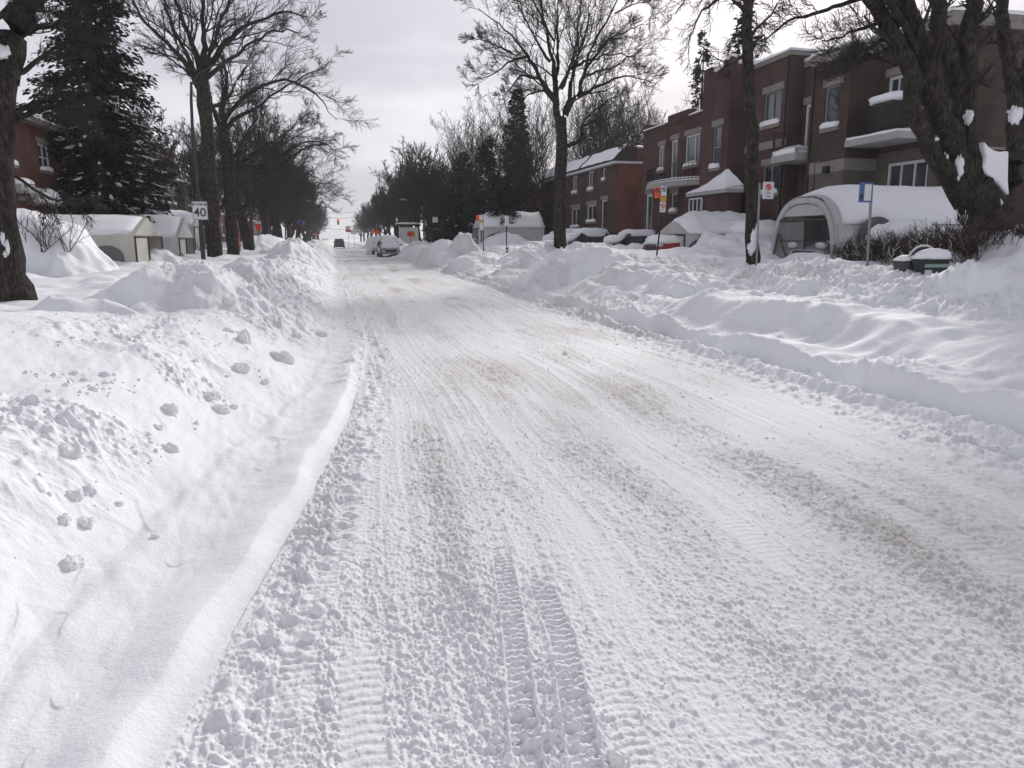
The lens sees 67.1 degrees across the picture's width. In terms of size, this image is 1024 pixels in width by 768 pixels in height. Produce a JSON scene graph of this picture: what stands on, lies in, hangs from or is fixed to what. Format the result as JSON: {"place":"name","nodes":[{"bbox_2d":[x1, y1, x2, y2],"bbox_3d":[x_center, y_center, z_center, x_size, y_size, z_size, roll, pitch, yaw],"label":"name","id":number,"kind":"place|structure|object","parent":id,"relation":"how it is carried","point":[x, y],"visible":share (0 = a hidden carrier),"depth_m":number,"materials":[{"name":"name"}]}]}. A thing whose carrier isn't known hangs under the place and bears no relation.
{"place":"outdoors","nodes":[
{"label":"outdoors","id":0,"kind":"place"},
{"bbox_2d":[0,208,1023,767],"bbox_3d":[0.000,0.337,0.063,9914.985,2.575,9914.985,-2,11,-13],"label":"snow ground","id":1,"kind":"structure","parent":0,"point":[112,650],"depth_m":6.91,"materials":[{"name":"snow"}]},
{"bbox_2d":[14,107,75,213],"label":"brick house","id":2,"kind":"structure","parent":1,"relation":"on","point":[37,166],"depth_m":34.48,"materials":[{"name":"red brick"}]},
{"bbox_2d":[37,143,48,166],"bbox_3d":[-21.812,-10.507,35.808,0.090,1.190,1.351,-2,11,-13],"label":"window","id":3,"kind":"structure","parent":2,"relation":"in","point":[43,155],"depth_m":35.86,"materials":[{"name":"glass"}]},
{"bbox_2d":[17,205,92,251],"bbox_3d":[-13.296,-4.466,22.264,2.026,1.323,1.184,-9,14,-39],"label":"shrub","id":4,"kind":"object","parent":1,"relation":"on","point":[50,236],"visible":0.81,"depth_m":22.08,"materials":[{"name":"plant"}]},
{"bbox_2d":[0,0,122,301],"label":"maple tree","id":5,"kind":"object","parent":1,"relation":"on","point":[21,18],"visible":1,"depth_m":13.52,"materials":[{"name":"brown plant"}]},
{"bbox_2d":[57,442,84,458],"bbox_3d":[-2.606,0.414,4.531,0.176,0.134,0.134,1,11,6],"label":"snow chunk","id":6,"kind":"object","parent":1,"relation":"on","point":[75,450],"visible":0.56,"depth_m":4.50,"materials":[{"name":"snow"}]},
{"bbox_2d":[58,554,84,570],"bbox_3d":[-2.087,0.863,3.634,0.104,0.099,0.141,2,11,9],"label":"snow chunk","id":7,"kind":"object","parent":1,"relation":"on","point":[71,563],"visible":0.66,"depth_m":3.62,"materials":[{"name":"snow"}]},
{"bbox_2d":[64,489,83,501],"bbox_3d":[-2.354,0.602,4.130,0.108,0.075,0.080,-8,13,-37],"label":"snow chunk","id":8,"kind":"object","parent":1,"relation":"on","point":[76,495],"visible":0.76,"depth_m":4.12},
{"bbox_2d":[76,516,93,528],"bbox_3d":[-2.225,0.723,4.002,0.098,0.065,0.080,-1,11,-6],"label":"snow chunk","id":9,"kind":"object","parent":1,"relation":"on","point":[85,522],"visible":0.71,"depth_m":3.98,"materials":[{"name":"snow"}]},
{"bbox_2d":[16,0,190,238],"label":"spruce tree","id":10,"kind":"object","parent":1,"relation":"on","point":[119,159],"visible":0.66,"depth_m":38.03,"materials":[{"name":"green plant"}]},
{"bbox_2d":[45,214,163,261],"bbox_3d":[-16.261,-5.189,29.334,4.720,2.482,4.627,-2,11,-13],"label":"car shelter","id":11,"kind":"object","parent":1,"relation":"on","point":[123,238],"visible":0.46,"depth_m":28.23,"materials":[{"name":"beige fabric"}]},
{"bbox_2d":[90,133,177,209],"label":"brick house","id":12,"kind":"structure","parent":1,"relation":"on","point":[173,205],"depth_m":64.27,"materials":[{"name":"brown brick"}]},
{"bbox_2d":[91,92,191,203],"bbox_3d":[-30.139,-17.192,62.043,7.258,13.422,8.542,9,14,38],"label":"street tree","id":13,"kind":"object","parent":1,"relation":"on","point":[169,157],"visible":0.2,"depth_m":62.10,"materials":[{"name":"brown plant"}]},
{"bbox_2d":[109,214,194,255],"bbox_3d":[-18.239,-7.036,37.888,4.320,2.558,4.038,-2,11,-13],"label":"car shelter","id":14,"kind":"object","parent":1,"relation":"on","point":[171,230],"visible":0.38,"depth_m":37.26,"materials":[{"name":"fabric"}]},
{"bbox_2d":[160,403,177,416],"bbox_3d":[-2.636,0.212,5.925,0.132,0.138,0.101,-2,11,-13],"label":"snow chunk","id":15,"kind":"object","parent":1,"relation":"on","point":[172,409],"visible":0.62,"depth_m":5.89,"materials":[{"name":"snow"}]},
{"bbox_2d":[159,210,206,250],"bbox_3d":[-22.191,-9.711,49.400,4.220,2.871,4.279,-2,11,-13],"label":"car shelter","id":16,"kind":"object","parent":1,"relation":"on","point":[193,225],"visible":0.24,"depth_m":48.78,"materials":[{"name":"fabric"}]},
{"bbox_2d":[176,179,204,233],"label":"brick house","id":17,"kind":"structure","parent":1,"relation":"on","point":[184,205],"depth_m":69.49,"materials":[{"name":"brick"}]},
{"bbox_2d":[158,121,240,243],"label":"street tree","id":18,"kind":"object","parent":1,"relation":"on","point":[183,162],"visible":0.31,"depth_m":72.04,"materials":[{"name":"brown plant"}]},
{"bbox_2d":[168,117,237,205],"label":"street tree","id":19,"kind":"object","parent":1,"relation":"on","point":[189,135],"visible":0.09,"depth_m":85.38,"materials":[{"name":"brown plant"}]},
{"bbox_2d":[203,391,220,400],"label":"snow chunk","id":20,"kind":"object","parent":1,"relation":"on","point":[213,395],"visible":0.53,"depth_m":6.75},
{"bbox_2d":[109,0,326,256],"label":"maple tree","id":21,"kind":"object","parent":1,"relation":"on","point":[203,59],"visible":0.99,"depth_m":34.73,"materials":[{"name":"brown plant"}]},
{"bbox_2d":[190,60,257,259],"bbox_3d":[-11.974,-9.039,32.369,3.208,8.489,0.430,2,11,11],"label":"street lamp","id":22,"kind":"object","parent":1,"relation":"on","point":[201,232],"visible":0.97,"depth_m":32.54,"materials":[{"name":"metal"}]},
{"bbox_2d":[191,201,207,219],"bbox_3d":[-13.327,-7.401,32.934,0.620,0.760,0.019,-2,11,-13],"label":"speed limit sign","id":23,"kind":"object","parent":22,"relation":"attached to","point":[199,211],"visible":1,"depth_m":32.93,"materials":[{"name":"white"}]},
{"bbox_2d":[219,196,238,241],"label":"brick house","id":24,"kind":"structure","parent":1,"relation":"on","point":[222,224],"depth_m":96.21,"materials":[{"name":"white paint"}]},
{"bbox_2d":[231,363,249,372],"bbox_3d":[-2.814,-0.132,7.983,0.150,0.174,0.204,7,13,33],"label":"snow chunk","id":25,"kind":"object","parent":1,"relation":"on","point":[241,367],"visible":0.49,"depth_m":7.94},
{"bbox_2d":[237,329,251,343],"bbox_3d":[-3.208,-0.491,9.234,0.150,0.338,0.188,-1,11,-3],"label":"snow chunk","id":26,"kind":"object","parent":1,"relation":"on","point":[244,336],"visible":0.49,"depth_m":9.16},
{"bbox_2d":[238,209,261,241],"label":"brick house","id":27,"kind":"structure","parent":1,"relation":"on","point":[255,231],"depth_m":136.28,"materials":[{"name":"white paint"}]},
{"bbox_2d":[199,92,304,234],"bbox_3d":[-20.746,-17.061,62.299,8.000,12.570,6.797,-7,13,-33],"label":"street tree","id":28,"kind":"object","parent":1,"relation":"on","point":[264,219],"visible":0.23,"depth_m":62.55,"materials":[{"name":"brown plant"}]},
{"bbox_2d":[179,72,351,249],"bbox_3d":[-16.292,-15.166,53.105,11.051,12.222,8.409,3,11,14],"label":"maple tree","id":29,"kind":"object","parent":1,"relation":"on","point":[244,226],"visible":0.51,"depth_m":52.35,"materials":[{"name":"brown plant"}]},
{"bbox_2d":[238,129,308,236],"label":"street tree","id":30,"kind":"object","parent":1,"relation":"on","point":[275,221],"visible":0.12,"depth_m":72.76,"materials":[{"name":"brown plant"}]},
{"bbox_2d":[247,152,299,249],"bbox_3d":[-16.021,-12.090,52.461,3.564,7.114,0.250,-2,11,-13],"label":"street lamp","id":31,"kind":"object","parent":1,"relation":"on","point":[252,233],"visible":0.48,"depth_m":52.13,"materials":[{"name":"metal"}]},
{"bbox_2d":[239,141,321,238],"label":"street tree","id":32,"kind":"object","parent":1,"relation":"on","point":[279,234],"visible":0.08,"depth_m":82.30,"materials":[{"name":"brown plant"}]},
{"bbox_2d":[187,31,376,254],"bbox_3d":[-12.676,-13.215,43.008,10.526,12.239,7.082,-2,11,-13],"label":"maple tree","id":33,"kind":"object","parent":1,"relation":"on","point":[224,144],"visible":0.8,"depth_m":42.83,"materials":[{"name":"brown plant"}]},
{"bbox_2d":[270,350,293,364],"bbox_3d":[-2.783,-0.301,9.295,0.263,0.222,0.372,-9,14,-40],"label":"snow chunk","id":34,"kind":"object","parent":1,"relation":"on","point":[284,356],"visible":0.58,"depth_m":9.21,"materials":[{"name":"snow"}]},
{"bbox_2d":[255,176,313,237],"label":"street tree","id":35,"kind":"object","parent":1,"relation":"on","point":[287,222],"visible":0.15,"depth_m":92.88,"materials":[{"name":"grey plant"}]},
{"bbox_2d":[277,175,326,237],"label":"street tree","id":36,"kind":"object","parent":1,"relation":"on","point":[293,226],"visible":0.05,"depth_m":104.00,"materials":[{"name":"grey plant"}]},
{"bbox_2d":[289,171,330,237],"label":"street tree","id":37,"kind":"object","parent":1,"relation":"on","point":[297,235],"visible":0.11,"depth_m":115.72,"materials":[{"name":"grey plant"}]},
{"bbox_2d":[301,186,325,241],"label":"street tree","id":38,"kind":"object","parent":1,"relation":"on","point":[303,234],"visible":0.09,"depth_m":141.12,"materials":[{"name":"grey plant"}]},
{"bbox_2d":[366,236,378,254],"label":"parked car","id":39,"kind":"object","parent":1,"relation":"on","point":[371,245],"visible":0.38,"depth_m":82.07,"materials":[{"name":"grey paint"}]},
{"bbox_2d":[366,195,392,234],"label":"street tree","id":40,"kind":"object","parent":1,"relation":"on","point":[385,232],"visible":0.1,"depth_m":140.01,"materials":[{"name":"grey plant"}]},
{"bbox_2d":[362,194,396,235],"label":"street tree","id":41,"kind":"object","parent":1,"relation":"on","point":[367,209],"visible":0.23,"depth_m":154.59,"materials":[{"name":"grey plant"}]},
{"bbox_2d":[368,183,397,234],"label":"street tree","id":42,"kind":"object","parent":1,"relation":"on","point":[388,226],"visible":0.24,"depth_m":126.47,"materials":[{"name":"grey plant"}]},
{"bbox_2d":[364,168,406,236],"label":"street tree","id":43,"kind":"object","parent":1,"relation":"on","point":[389,211],"visible":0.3,"depth_m":113.90,"materials":[{"name":"grey plant"}]},
{"bbox_2d":[372,166,424,227],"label":"street tree","id":44,"kind":"object","parent":1,"relation":"on","point":[400,219],"visible":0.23,"depth_m":102.08,"materials":[{"name":"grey plant"}]},
{"bbox_2d":[395,222,420,243],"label":"bus shelter","id":45,"kind":"object","parent":1,"relation":"on","point":[402,233],"visible":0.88,"depth_m":81.33,"materials":[{"name":"black metal"}]},
{"bbox_2d":[370,136,446,240],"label":"street tree","id":46,"kind":"object","parent":1,"relation":"on","point":[414,218],"visible":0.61,"depth_m":80.66,"materials":[{"name":"brown plant"}]},
{"bbox_2d":[381,149,436,226],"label":"street tree","id":47,"kind":"object","parent":1,"relation":"on","point":[408,219],"visible":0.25,"depth_m":91.91,"materials":[{"name":"grey plant"}]},
{"bbox_2d":[382,140,461,242],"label":"street tree","id":48,"kind":"object","parent":1,"relation":"on","point":[429,187],"visible":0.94,"depth_m":71.42,"materials":[{"name":"brown plant"}]},
{"bbox_2d":[421,173,459,241],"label":"spruce tree","id":49,"kind":"object","parent":1,"relation":"on","point":[438,237],"visible":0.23,"depth_m":89.92,"materials":[{"name":"green plant"}]},
{"bbox_2d":[434,152,485,239],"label":"spruce tree","id":50,"kind":"object","parent":1,"relation":"on","point":[459,222],"visible":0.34,"depth_m":72.58,"materials":[{"name":"green plant"}]},
{"bbox_2d":[429,95,498,222],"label":"thin tree","id":51,"kind":"object","parent":1,"relation":"on","point":[453,148],"visible":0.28,"depth_m":75.56,"materials":[{"name":"brown plant"}]},
{"bbox_2d":[431,96,505,221],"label":"thin tree","id":52,"kind":"object","parent":1,"relation":"on","point":[467,179],"visible":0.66,"depth_m":68.16,"materials":[{"name":"brown plant"}]},
{"bbox_2d":[456,135,511,233],"bbox_3d":[-1.996,-15.954,65.641,5.904,9.985,6.467,2,11,11],"label":"spruce tree","id":53,"kind":"object","parent":1,"relation":"on","point":[484,160],"visible":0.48,"depth_m":64.71,"materials":[{"name":"green plant"}]},
{"bbox_2d":[474,176,520,243],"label":"spruce tree","id":54,"kind":"object","parent":1,"relation":"on","point":[502,195],"visible":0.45,"depth_m":53.49,"materials":[{"name":"green plant"}]},
{"bbox_2d":[472,211,544,244],"bbox_3d":[-0.304,-10.747,54.657,4.520,2.968,3.870,-2,11,-13],"label":"car shelter","id":55,"kind":"object","parent":1,"relation":"on","point":[529,226],"visible":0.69,"depth_m":53.30,"materials":[{"name":"fabric"}]},
{"bbox_2d":[474,121,546,178],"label":"street tree","id":56,"kind":"object","parent":1,"relation":"on","point":[496,139],"visible":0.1,"depth_m":82.63,"materials":[{"name":"grey plant"}]},
{"bbox_2d":[479,94,555,199],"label":"thin tree","id":57,"kind":"object","parent":1,"relation":"on","point":[504,133],"visible":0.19,"depth_m":73.62,"materials":[{"name":"brown plant"}]},
{"bbox_2d":[490,89,548,234],"bbox_3d":[0.514,-17.092,61.687,4.900,12.513,5.163,-2,11,-13],"label":"spruce tree","id":58,"kind":"object","parent":1,"relation":"on","point":[518,202],"visible":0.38,"depth_m":60.95,"materials":[{"name":"green plant"}]},
{"bbox_2d":[486,71,572,212],"bbox_3d":[2.008,-17.242,59.526,7.157,13.960,6.698,6,12,28],"label":"thin tree","id":59,"kind":"object","parent":1,"relation":"on","point":[520,167],"visible":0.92,"depth_m":59.06,"materials":[{"name":"brown plant"}]},
{"bbox_2d":[522,228,578,244],"bbox_3d":[2.942,-8.444,46.868,4.653,2.015,2.275,-2,11,-13],"label":"parked car","id":60,"kind":"object","parent":1,"relation":"on","point":[550,236],"visible":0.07,"depth_m":46.19,"materials":[{"name":"white paint"}]},
{"bbox_2d":[454,0,672,248],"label":"maple tree","id":61,"kind":"object","parent":1,"relation":"on","point":[563,145],"visible":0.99,"depth_m":32.35,"materials":[{"name":"brown plant"}]},
{"bbox_2d":[541,228,609,245],"bbox_3d":[3.699,-7.596,41.777,4.552,1.725,2.215,-2,11,-13],"label":"parked car","id":62,"kind":"object","parent":1,"relation":"on","point":[590,235],"visible":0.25,"depth_m":41.09,"materials":[{"name":"grey paint"}]},
{"bbox_2d":[542,70,610,169],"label":"thin tree","id":63,"kind":"object","parent":1,"relation":"on","point":[568,153],"visible":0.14,"depth_m":91.02,"materials":[{"name":"brown plant"}]},
{"bbox_2d":[537,144,642,234],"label":"brick house","id":64,"kind":"structure","parent":1,"relation":"on","point":[604,189],"depth_m":49.77,"materials":[{"name":"red brick"}]},
{"bbox_2d":[602,200,606,228],"bbox_3d":[6.017,-10.861,49.701,0.090,1.929,1.044,-2,11,-13],"label":"door","id":65,"kind":"structure","parent":64,"relation":"in","point":[604,202],"depth_m":49.83,"materials":[{"name":"white paint"}]},
{"bbox_2d":[568,84,629,161],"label":"thin tree","id":66,"kind":"object","parent":1,"relation":"on","point":[583,101],"visible":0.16,"depth_m":76.25,"materials":[{"name":"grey plant"}]},
{"bbox_2d":[555,84,644,162],"bbox_3d":[7.519,-17.671,63.850,6.870,13.202,6.854,-6,12,-31],"label":"thin tree","id":67,"kind":"object","parent":1,"relation":"on","point":[600,147],"visible":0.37,"depth_m":63.12,"materials":[{"name":"brown plant"}]},
{"bbox_2d":[562,70,656,153],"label":"thin tree","id":68,"kind":"object","parent":1,"relation":"on","point":[621,120],"visible":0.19,"depth_m":84.06,"materials":[{"name":"brown plant"}]},
{"bbox_2d":[585,60,661,147],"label":"thin tree","id":69,"kind":"object","parent":1,"relation":"on","point":[626,110],"visible":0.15,"depth_m":88.91,"materials":[{"name":"grey plant"}]},
{"bbox_2d":[595,229,655,246],"bbox_3d":[5.485,-6.619,37.156,4.552,1.668,2.215,-2,11,-13],"label":"parked car","id":70,"kind":"object","parent":1,"relation":"on","point":[628,236],"visible":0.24,"depth_m":36.44,"materials":[{"name":"grey paint"}]},
{"bbox_2d":[614,91,671,146],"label":"thin tree","id":71,"kind":"object","parent":1,"relation":"on","point":[649,116],"visible":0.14,"depth_m":81.62,"materials":[{"name":"grey plant"}]},
{"bbox_2d":[654,186,666,255],"bbox_3d":[4.592,-4.920,24.110,0.411,2.493,0.084,-2,11,-13],"label":"parking sign","id":72,"kind":"object","parent":1,"relation":"on","point":[663,198],"visible":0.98,"depth_m":23.95,"materials":[{"name":"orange metal"}]},
{"bbox_2d":[641,109,701,233],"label":"brick house","id":73,"kind":"structure","parent":1,"relation":"on","point":[671,152],"depth_m":39.41,"materials":[{"name":"red brick"}]},
{"bbox_2d":[646,194,652,229],"bbox_3d":[7.645,-9.413,42.647,0.090,2.135,0.863,-2,11,-13],"label":"door","id":74,"kind":"structure","parent":73,"relation":"in","point":[649,196],"depth_m":42.76,"materials":[{"name":"white paint"}]},
{"bbox_2d":[671,139,677,177],"bbox_3d":[8.322,-11.416,39.226,0.090,1.917,0.738,-2,11,-13],"label":"balcony door","id":75,"kind":"structure","parent":73,"relation":"in","point":[675,142],"depth_m":39.32,"materials":[{"name":"white paint"}]},
{"bbox_2d":[686,133,699,161],"bbox_3d":[8.778,-11.285,37.197,0.090,1.432,1.561,-2,11,-13],"label":"window","id":76,"kind":"structure","parent":73,"relation":"in","point":[693,141],"depth_m":37.28,"materials":[{"name":"glass"}]},
{"bbox_2d":[642,218,731,250],"bbox_3d":[7.440,-5.594,29.934,4.552,1.717,2.215,-2,11,-13],"label":"parked car","id":77,"kind":"object","parent":1,"relation":"on","point":[665,242],"visible":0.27,"depth_m":28.91,"materials":[{"name":"red paint"}]},
{"bbox_2d":[687,29,712,111],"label":"spruce tree","id":78,"kind":"object","parent":1,"relation":"on","point":[697,73],"visible":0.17,"depth_m":63.41,"materials":[{"name":"green plant"}]},
{"bbox_2d":[656,210,775,247],"bbox_3d":[8.200,-5.073,29.749,4.442,3.201,3.847,-2,11,-13],"label":"car shelter","id":79,"kind":"object","parent":1,"relation":"on","point":[696,227],"visible":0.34,"depth_m":28.84,"materials":[{"name":"fabric"}]},
{"bbox_2d":[654,0,795,264],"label":"maple tree","id":80,"kind":"object","parent":1,"relation":"on","point":[752,129],"visible":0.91,"depth_m":18.28,"materials":[{"name":"brown plant"}]},
{"bbox_2d":[724,0,759,59],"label":"spruce tree","id":81,"kind":"object","parent":1,"relation":"on","point":[739,20],"visible":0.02,"depth_m":47.17,"materials":[{"name":"green plant"}]},
{"bbox_2d":[685,47,823,220],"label":"brick house","id":82,"kind":"structure","parent":1,"relation":"on","point":[783,86],"depth_m":30.74,"materials":[{"name":"red brick"}]},
{"bbox_2d":[688,197,702,211],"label":"window","id":83,"kind":"structure","parent":82,"relation":"in","point":[696,204],"depth_m":33.34,"materials":[{"name":"white paint"}]},
{"bbox_2d":[713,125,721,163],"bbox_3d":[8.782,-10.066,32.794,0.090,1.713,0.733,-2,11,-13],"label":"window","id":84,"kind":"structure","parent":82,"relation":"in","point":[717,130],"depth_m":32.88,"materials":[{"name":"grey glass"}]},
{"bbox_2d":[763,165,779,188],"bbox_3d":[10.238,-8.032,30.315,0.090,1.092,1.189,-2,11,-13],"label":"window","id":85,"kind":"structure","parent":82,"relation":"in","point":[771,173],"depth_m":30.25,"materials":[{"name":"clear glass"}]},
{"bbox_2d":[764,90,781,120],"bbox_3d":[10.198,-10.705,29.997,0.090,1.228,1.233,-2,11,-13],"label":"window","id":86,"kind":"structure","parent":82,"relation":"in","point":[772,100],"depth_m":30.00,"materials":[{"name":"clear glass"}]},
{"bbox_2d":[804,104,810,145],"bbox_3d":[11.223,-9.468,28.385,0.090,1.740,1.323,-2,11,-13],"label":"balcony door","id":87,"kind":"structure","parent":82,"relation":"in","point":[809,105],"depth_m":28.90,"materials":[{"name":"white paint"}]},
{"bbox_2d":[755,182,773,265],"bbox_3d":[5.722,-3.557,17.512,0.356,1.994,0.067,0,11,-1],"label":"parking sign","id":88,"kind":"object","parent":1,"relation":"on","point":[768,190],"visible":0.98,"depth_m":17.38,"materials":[{"name":"metal"}]},
{"bbox_2d":[788,240,829,254],"bbox_3d":[10.331,-3.968,21.912,4.623,1.680,2.275,-2,11,-13],"label":"parked car","id":89,"kind":"object","parent":1,"relation":"on","point":[820,247],"visible":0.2,"depth_m":21.40,"materials":[{"name":"silver metal"}]},
{"bbox_2d":[858,183,872,265],"bbox_3d":[6.476,-2.795,14.178,0.369,1.753,0.073,-5,12,-25],"label":"bus stop sign","id":90,"kind":"object","parent":1,"relation":"on","point":[865,192],"visible":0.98,"depth_m":14.05,"materials":[{"name":"metal"}]},
{"bbox_2d":[770,184,962,257],"bbox_3d":[10.454,-4.077,21.874,4.831,3.090,3.803,-2,11,-13],"label":"car shelter","id":91,"kind":"object","parent":1,"relation":"on","point":[833,213],"visible":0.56,"depth_m":20.80,"materials":[{"name":"fabric"}]},
{"bbox_2d":[747,0,1023,232],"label":"maple tree","id":92,"kind":"object","parent":1,"relation":"on","point":[973,175],"visible":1,"depth_m":13.89,"materials":[{"name":"brown plant"}]},
{"bbox_2d":[891,255,913,272],"bbox_3d":[6.795,-2.011,13.230,0.416,0.399,0.508,-2,11,-13],"label":"recycling bin","id":93,"kind":"object","parent":1,"relation":"on","point":[903,263],"visible":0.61,"depth_m":13.13,"materials":[{"name":"grey plastic"}]},
{"bbox_2d":[805,5,1023,223],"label":"brick house","id":94,"kind":"structure","parent":1,"relation":"on","point":[845,146],"depth_m":25.20,"materials":[{"name":"brick"}]},
{"bbox_2d":[825,84,840,121],"bbox_3d":[10.907,-9.384,26.133,0.090,1.362,0.793,-2,11,-13],"label":"window","id":95,"kind":"structure","parent":94,"relation":"in","point":[833,93],"depth_m":26.18,"materials":[{"name":"grey glass"}]},
{"bbox_2d":[869,90,906,132],"bbox_3d":[11.766,-8.448,24.050,0.799,1.203,1.545,-2,11,-13],"label":"balcony railing","id":96,"kind":"object","parent":94,"relation":"on","point":[886,98],"visible":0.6,"depth_m":23.66,"materials":[{"name":"black"}]},
{"bbox_2d":[889,74,902,91],"bbox_3d":[12.441,-8.957,24.846,0.090,1.881,0.888,-2,11,-13],"label":"window","id":97,"kind":"structure","parent":94,"relation":"in","point":[896,83],"depth_m":24.87,"materials":[{"name":"white paint"}]},
{"bbox_2d":[887,159,927,186],"bbox_3d":[12.607,-6.058,24.640,0.090,2.042,1.810,-2,11,-13],"label":"window","id":98,"kind":"structure","parent":94,"relation":"in","point":[908,173],"depth_m":24.52,"materials":[{"name":"glass"}]},
{"bbox_2d":[825,208,1019,264],"bbox_3d":[7.382,-2.672,14.458,1.527,1.199,4.022,-2,11,-13],"label":"hedge","id":99,"kind":"object","parent":1,"relation":"on","point":[947,239],"visible":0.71,"depth_m":14.09,"materials":[{"name":"brown"}]},
{"bbox_2d":[908,245,951,274],"bbox_3d":[6.992,-2.020,12.880,0.648,0.603,0.464,-2,11,-13],"label":"recycling bin","id":100,"kind":"object","parent":1,"relation":"on","point":[930,260],"visible":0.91,"depth_m":12.73,"materials":[{"name":"plastic"}]},
{"bbox_2d":[963,210,1023,244],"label":"hedge","id":101,"kind":"object","parent":1,"relation":"on","point":[991,226],"visible":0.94,"depth_m":12.82,"materials":[{"name":"plant"}]},
{"bbox_2d":[0,0,1023,239],"label":"sky","id":102,"kind":"structure","parent":0,"point":[402,65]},
{"bbox_2d":[162,242,1023,767],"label":"road","id":103,"kind":"structure","parent":0,"point":[736,588],"depth_m":3.75,"materials":[{"name":"snow"}]},
{"bbox_2d":[377,235,401,256],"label":"parked car","id":104,"kind":"object","parent":103,"relation":"on","point":[387,244],"visible":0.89,"depth_m":69.91,"materials":[{"name":"silver metal"}]},
{"bbox_2d":[12,259,1023,767],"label":"snow crumbs","id":105,"kind":"object","parent":103,"relation":"on","point":[318,607],"visible":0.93,"depth_m":3.58,"materials":[{"name":"snow"}]},
{"bbox_2d":[604,748,630,767],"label":"snow chunk","id":106,"kind":"object","parent":103,"relation":"on","point":[618,757],"visible":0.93,"depth_m":2.38,"materials":[{"name":"snow"}]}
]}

